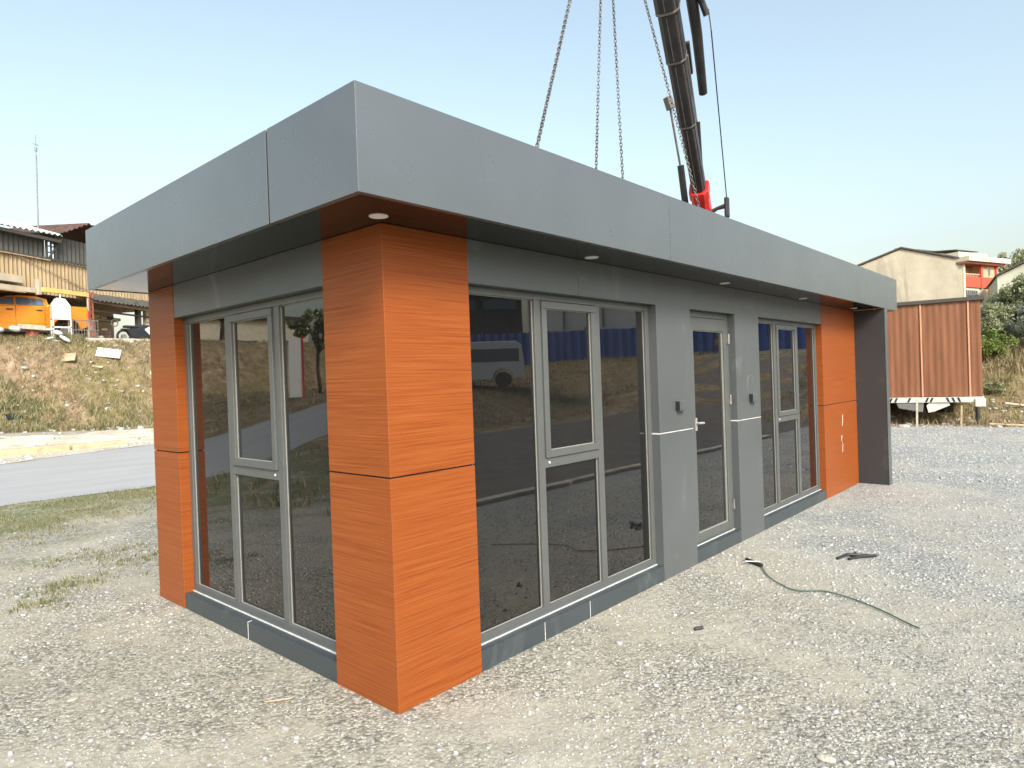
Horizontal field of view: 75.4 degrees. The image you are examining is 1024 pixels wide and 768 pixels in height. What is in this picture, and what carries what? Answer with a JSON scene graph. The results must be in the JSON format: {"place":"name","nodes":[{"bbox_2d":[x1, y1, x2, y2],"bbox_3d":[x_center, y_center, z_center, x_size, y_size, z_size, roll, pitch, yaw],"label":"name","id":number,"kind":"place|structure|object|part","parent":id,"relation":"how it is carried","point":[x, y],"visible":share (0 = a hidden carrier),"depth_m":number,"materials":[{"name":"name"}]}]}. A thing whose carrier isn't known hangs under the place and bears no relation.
{"place":"outdoors","nodes":[
{"label":"outdoors","id":0,"kind":"place"},
{"bbox_2d":[0,428,153,463],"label":"pavement","id":1,"kind":"structure","parent":0,"point":[87,437],"depth_m":20.07,"materials":[{"name":"concrete"}]},
{"bbox_2d":[0,435,53,443],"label":"kerb block","id":2,"kind":"structure","parent":1,"relation":"on","point":[25,439],"depth_m":19.34,"materials":[{"name":"concrete"}]},
{"bbox_2d":[0,444,69,457],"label":"kerb block","id":3,"kind":"structure","parent":1,"relation":"on","point":[32,450],"depth_m":17.89,"materials":[{"name":"concrete"}]},
{"bbox_2d":[70,440,128,449],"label":"kerb block","id":4,"kind":"structure","parent":1,"relation":"on","point":[96,444],"depth_m":19.30,"materials":[{"name":"concrete"}]},
{"bbox_2d":[0,444,155,505],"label":"road","id":5,"kind":"structure","parent":0,"point":[82,474],"depth_m":13.07,"materials":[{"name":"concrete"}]},
{"bbox_2d":[0,486,158,617],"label":"grass","id":6,"kind":"structure","parent":0,"point":[64,584],"depth_m":6.82,"materials":[{"name":"plant"}]},
{"bbox_2d":[0,338,1023,767],"bbox_3d":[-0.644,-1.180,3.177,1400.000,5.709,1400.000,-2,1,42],"label":"ground","id":7,"kind":"structure","parent":0,"point":[132,658],"depth_m":3.73,"materials":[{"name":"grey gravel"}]},
{"bbox_2d":[4,413,22,418],"bbox_3d":[-16.016,1.034,21.315,0.300,0.030,0.450,35,19,26],"label":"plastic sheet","id":8,"kind":"object","parent":7,"relation":"on","point":[9,417],"visible":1,"depth_m":21.23,"materials":[{"name":"plastic"}]},
{"bbox_2d":[25,329,38,336],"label":"concrete slab","id":9,"kind":"structure","parent":7,"relation":"on","point":[30,332],"depth_m":24.13,"materials":[{"name":"red concrete"}]},
{"bbox_2d":[17,324,45,330],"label":"concrete slab","id":10,"kind":"structure","parent":9,"relation":"on","point":[31,327],"depth_m":24.01,"materials":[{"name":"white concrete"}]},
{"bbox_2d":[9,326,20,331],"bbox_3d":[-17.825,-1.980,23.761,0.357,0.218,0.291,13,-9,-39],"label":"sack","id":11,"kind":"object","parent":10,"relation":"on","point":[15,328],"visible":1,"depth_m":23.69,"materials":[{"name":"plastic"}]},
{"bbox_2d":[0,295,91,337],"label":"pickup truck","id":12,"kind":"object","parent":7,"relation":"on","point":[15,310],"visible":0.64,"depth_m":25.69,"materials":[{"name":"orange paint"}]},
{"bbox_3d":[-18.983,-3.179,25.362,0.170,0.315,1.780,-2,1,42],"label":"side window","id":13,"kind":"part","parent":12,"relation":"part of","materials":[{"name":"grey glass"}]},
{"bbox_2d":[50,294,71,335],"bbox_3d":[-17.420,-2.588,25.599,0.335,1.760,0.625,-2,1,42],"label":"storage tank","id":14,"kind":"object","parent":7,"relation":"on","point":[60,308],"visible":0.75,"depth_m":25.47,"materials":[{"name":"paint"}]},
{"bbox_2d":[59,335,70,341],"bbox_3d":[-16.424,-1.659,24.365,0.415,0.146,0.243,29,-6,-11],"label":"sack","id":15,"kind":"object","parent":7,"relation":"on","point":[64,338],"visible":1,"depth_m":24.29,"materials":[{"name":"plastic"}]},
{"bbox_2d":[61,352,75,361],"bbox_3d":[-16.004,-0.951,23.782,0.600,0.040,0.500,-9,38,-23],"label":"board","id":16,"kind":"object","parent":7,"relation":"on","point":[70,357],"visible":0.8,"depth_m":23.78,"materials":[{"name":"beige wood"}]},
{"bbox_2d":[67,696,78,701],"bbox_3d":[-2.302,1.652,3.475,0.043,0.014,0.069,-2,0,12],"label":"stone","id":17,"kind":"object","parent":7,"relation":"on","point":[73,699],"visible":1,"depth_m":3.46,"materials":[{"name":"stone"}]},
{"bbox_2d":[0,135,148,338],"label":"workshop shed","id":18,"kind":"structure","parent":7,"relation":"on","point":[29,266],"depth_m":27.00,"materials":[{"name":"beige metal"}]},
{"bbox_2d":[0,334,152,432],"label":"dry grass","id":19,"kind":"structure","parent":7,"relation":"on","point":[7,338],"depth_m":23.53,"materials":[{"name":"beige plant"}]},
{"bbox_2d":[53,330,62,334],"bbox_3d":[-16.720,-1.884,24.408,0.301,0.182,0.277,25,-10,-21],"label":"sack","id":20,"kind":"object","parent":19,"relation":"on","point":[56,332],"visible":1,"depth_m":24.32,"materials":[{"name":"fabric"}]},
{"bbox_2d":[0,333,152,432],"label":"green weeds","id":21,"kind":"object","parent":7,"relation":"on","point":[11,402],"visible":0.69,"depth_m":21.96,"materials":[{"name":"green plant"}]},
{"bbox_2d":[69,320,98,337],"bbox_3d":[-16.950,-2.107,26.220,0.623,0.795,0.890,-2,1,42],"label":"metal fence","id":22,"kind":"object","parent":7,"relation":"on","point":[84,330],"visible":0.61,"depth_m":25.98,"materials":[{"name":"grey metal"}]},
{"bbox_2d":[98,329,110,337],"bbox_3d":[-17.814,-2.001,29.000,0.450,0.830,0.450,-2,1,-33],"label":"crate","id":23,"kind":"object","parent":7,"relation":"on","point":[105,333],"visible":0.46,"depth_m":28.83,"materials":[{"name":"brown wood"}]},
{"bbox_2d":[95,347,120,357],"bbox_3d":[-15.174,-1.170,24.937,0.780,0.030,0.600,7,30,-28],"label":"board","id":24,"kind":"object","parent":7,"relation":"on","point":[104,352],"visible":1,"depth_m":24.91,"materials":[{"name":"white plastic"}]},
{"bbox_2d":[85,338,149,342],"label":"kerb wall","id":25,"kind":"structure","parent":7,"relation":"on","point":[106,339],"depth_m":25.88,"materials":[{"name":"concrete"}]},
{"bbox_2d":[116,322,149,338],"bbox_3d":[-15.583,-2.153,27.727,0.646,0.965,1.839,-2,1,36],"label":"car","id":26,"kind":"object","parent":7,"relation":"on","point":[139,332],"visible":0.56,"depth_m":27.50,"materials":[{"name":"metal"}]},
{"bbox_2d":[265,697,291,702],"bbox_3d":[-1.185,1.603,3.363,0.130,0.009,0.008,-2,0,-16],"label":"twig","id":27,"kind":"object","parent":7,"relation":"on","point":[278,700],"visible":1,"depth_m":3.36,"materials":[{"name":"beige wood"}]},
{"bbox_2d":[85,80,896,713],"bbox_3d":[1.188,0.111,7.171,3.428,2.842,9.089,-2,1,42],"label":"office cabin","id":28,"kind":"object","parent":7,"relation":"on","point":[443,402],"visible":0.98,"depth_m":4.06,"materials":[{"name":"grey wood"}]},
{"bbox_2d":[184,290,335,651],"bbox_3d":[-1.649,0.504,4.267,1.970,2.017,0.062,-2,1,42],"label":"window","id":29,"kind":"structure","parent":28,"relation":"in","point":[256,373],"depth_m":4.18,"materials":[{"name":"glass"}]},
{"bbox_2d":[468,286,655,643],"bbox_3d":[0.406,0.430,4.427,0.062,2.017,2.012,-2,1,42],"label":"window","id":30,"kind":"structure","parent":28,"relation":"in","point":[564,480],"depth_m":4.29,"materials":[{"name":"glass"}]},
{"bbox_2d":[690,311,734,544],"bbox_3d":[1.770,0.370,5.905,0.116,2.017,0.888,-2,1,42],"label":"door","id":31,"kind":"structure","parent":28,"relation":"in","point":[710,338],"depth_m":5.96,"materials":[{"name":"glass"}]},
{"bbox_2d":[758,318,820,514],"bbox_3d":[3.077,0.313,7.399,0.062,2.017,1.960,-2,1,42],"label":"window","id":32,"kind":"structure","parent":28,"relation":"in","point":[787,350],"depth_m":7.40,"materials":[{"name":"glass"}]},
{"bbox_2d":[0,339,1023,462],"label":"rubble","id":33,"kind":"object","parent":7,"relation":"on","point":[142,427],"visible":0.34,"depth_m":20.82,"materials":[{"name":"grey stone"}]},
{"bbox_2d":[653,0,729,217],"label":"crane","id":34,"kind":"object","parent":7,"relation":"on","point":[677,51],"visible":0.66,"depth_m":11.05,"materials":[{"name":"black metal"}]},
{"bbox_2d":[694,625,703,630],"bbox_3d":[1.160,1.517,4.117,0.059,0.024,0.021,-2,0,-17],"label":"wood scrap","id":35,"kind":"object","parent":7,"relation":"on","point":[698,628],"visible":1,"depth_m":4.11,"materials":[{"name":"wood"}]},
{"bbox_2d":[815,754,835,762],"bbox_3d":[1.282,1.530,2.708,0.080,0.023,0.046,-2,1,42],"label":"stone","id":36,"kind":"object","parent":7,"relation":"on","point":[825,758],"visible":1,"depth_m":2.70,"materials":[{"name":"stone"}]},
{"bbox_2d":[745,558,919,628],"bbox_3d":[2.142,1.472,4.756,0.237,0.037,1.642,-2,0,-19],"label":"hose","id":37,"kind":"object","parent":7,"relation":"on","point":[753,562],"visible":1,"depth_m":4.73,"materials":[{"name":"green plastic"}]},
{"bbox_2d":[836,552,876,559],"bbox_3d":[2.870,1.435,5.564,0.347,0.042,0.131,-2,0,-15],"label":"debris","id":38,"kind":"object","parent":7,"relation":"on","point":[854,555],"visible":1,"depth_m":5.53,"materials":[{"name":"grey metal"}]},
{"bbox_2d":[898,424,909,427],"bbox_3d":[10.048,1.091,16.991,0.270,0.112,0.244,-2,1,42],"label":"stone","id":39,"kind":"object","parent":7,"relation":"on","point":[904,426],"visible":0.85,"depth_m":16.90,"materials":[{"name":"stone"}]},
{"bbox_2d":[858,247,962,301],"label":"gabled building","id":40,"kind":"structure","parent":7,"relation":"on","point":[918,275],"depth_m":50.86,"materials":[{"name":"beige paint"}]},
{"bbox_2d":[916,399,917,426],"bbox_3d":[10.365,0.787,16.969,0.045,0.820,0.044,-1,3,25],"label":"stake","id":41,"kind":"object","parent":7,"relation":"on","point":[916,412],"visible":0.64,"depth_m":16.95,"materials":[{"name":"wood"}]},
{"bbox_2d":[887,296,985,423],"bbox_3d":[12.037,-0.608,20.094,3.460,3.286,6.200,-2,1,32],"label":"brown cabin","id":42,"kind":"object","parent":7,"relation":"on","point":[935,353],"visible":0.62,"depth_m":17.23,"materials":[{"name":"brown metal"}]},
{"bbox_2d":[869,248,1010,309],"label":"apartment building","id":43,"kind":"structure","parent":7,"relation":"on","point":[979,272],"depth_m":50.51,"materials":[{"name":"pink paint"}]},
{"bbox_2d":[891,333,1023,426],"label":"tall dry grass","id":44,"kind":"structure","parent":7,"relation":"on","point":[1018,350],"depth_m":19.67,"materials":[{"name":"beige plant"}]},
{"bbox_2d":[960,405,962,425],"bbox_3d":[11.392,0.854,16.810,0.040,0.620,0.060,2,-2,25],"label":"stake","id":45,"kind":"object","parent":7,"relation":"on","point":[961,410],"visible":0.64,"depth_m":16.79,"materials":[{"name":"beige wood"}]},
{"bbox_2d":[983,381,1004,394],"bbox_3d":[14.235,0.202,19.731,0.745,0.841,0.945,-2,1,42],"label":"bush","id":46,"kind":"object","parent":7,"relation":"on","point":[993,386],"visible":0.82,"depth_m":19.58,"materials":[{"name":"green plant"}]},
{"bbox_2d":[980,302,1016,343],"bbox_3d":[16.996,-1.971,23.450,1.904,1.907,2.061,-2,1,42],"label":"bush","id":47,"kind":"object","parent":7,"relation":"on","point":[998,316],"visible":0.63,"depth_m":23.02,"materials":[{"name":"green plant"}]},
{"bbox_2d":[981,328,1020,361],"bbox_3d":[15.807,-1.125,22.105,1.741,1.507,1.400,-2,0,-3],"label":"bush","id":48,"kind":"object","parent":7,"relation":"on","point":[993,344],"visible":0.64,"depth_m":21.85,"materials":[{"name":"green plant"}]},
{"bbox_2d":[981,272,1023,324],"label":"bush","id":49,"kind":"object","parent":7,"relation":"on","point":[1013,293],"visible":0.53,"depth_m":23.84,"materials":[{"name":"green plant"}]},
{"bbox_2d":[986,261,1023,304],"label":"green gable house","id":50,"kind":"structure","parent":7,"relation":"on","point":[997,282],"depth_m":43.42,"materials":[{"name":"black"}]},
{"bbox_2d":[988,423,1023,425],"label":"plank","id":51,"kind":"object","parent":7,"relation":"on","point":[1006,424],"visible":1,"depth_m":16.21,"materials":[{"name":"beige wood"}]},
{"bbox_2d":[997,248,1023,272],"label":"tree","id":52,"kind":"object","parent":7,"relation":"on","point":[1019,258],"visible":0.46,"depth_m":53.92,"materials":[{"name":"green plant"}]},
{"bbox_2d":[1002,402,1023,405],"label":"plank","id":53,"kind":"object","parent":7,"relation":"on","point":[1012,403],"visible":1,"depth_m":18.25,"materials":[{"name":"wood"}]},
{"bbox_2d":[1006,304,1023,342],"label":"bush","id":54,"kind":"object","parent":7,"relation":"on","point":[1018,327],"visible":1,"depth_m":22.34,"materials":[{"name":"green plant"}]},
{"bbox_2d":[0,0,1023,338],"label":"sky","id":55,"kind":"structure","parent":0,"point":[856,132],"materials":[{"name":"blue"}]},
{"bbox_2d":[891,424,1023,485],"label":"coarse gravel","id":56,"kind":"structure","parent":0,"point":[1018,466],"depth_m":12.10,"materials":[{"name":"grey gravel"}]},
{"bbox_3d":[0.923,-6.778,6.889,0.120,2.524,0.180,-2,1,42],"label":"crane hook","id":57,"kind":"object","parent":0,"visible":0},
{"bbox_2d":[535,0,571,147],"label":"lifting chain","id":58,"kind":"object","parent":57,"relation":"hanging from","point":[552,79],"visible":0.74,"depth_m":5.08,"materials":[{"name":"metal"}]},
{"bbox_2d":[595,0,601,169],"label":"lifting chain","id":59,"kind":"object","parent":57,"relation":"hanging from","point":[598,81],"visible":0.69,"depth_m":6.71,"materials":[{"name":"metal"}]},
{"bbox_2d":[612,0,623,178],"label":"lifting chain","id":60,"kind":"object","parent":57,"relation":"hanging from","point":[618,101],"visible":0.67,"depth_m":6.98,"materials":[{"name":"metal"}]},
{"bbox_2d":[644,0,699,206],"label":"lifting chain","id":61,"kind":"object","parent":57,"relation":"hanging from","point":[661,63],"visible":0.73,"depth_m":7.11,"materials":[{"name":"metal"}]}
]}

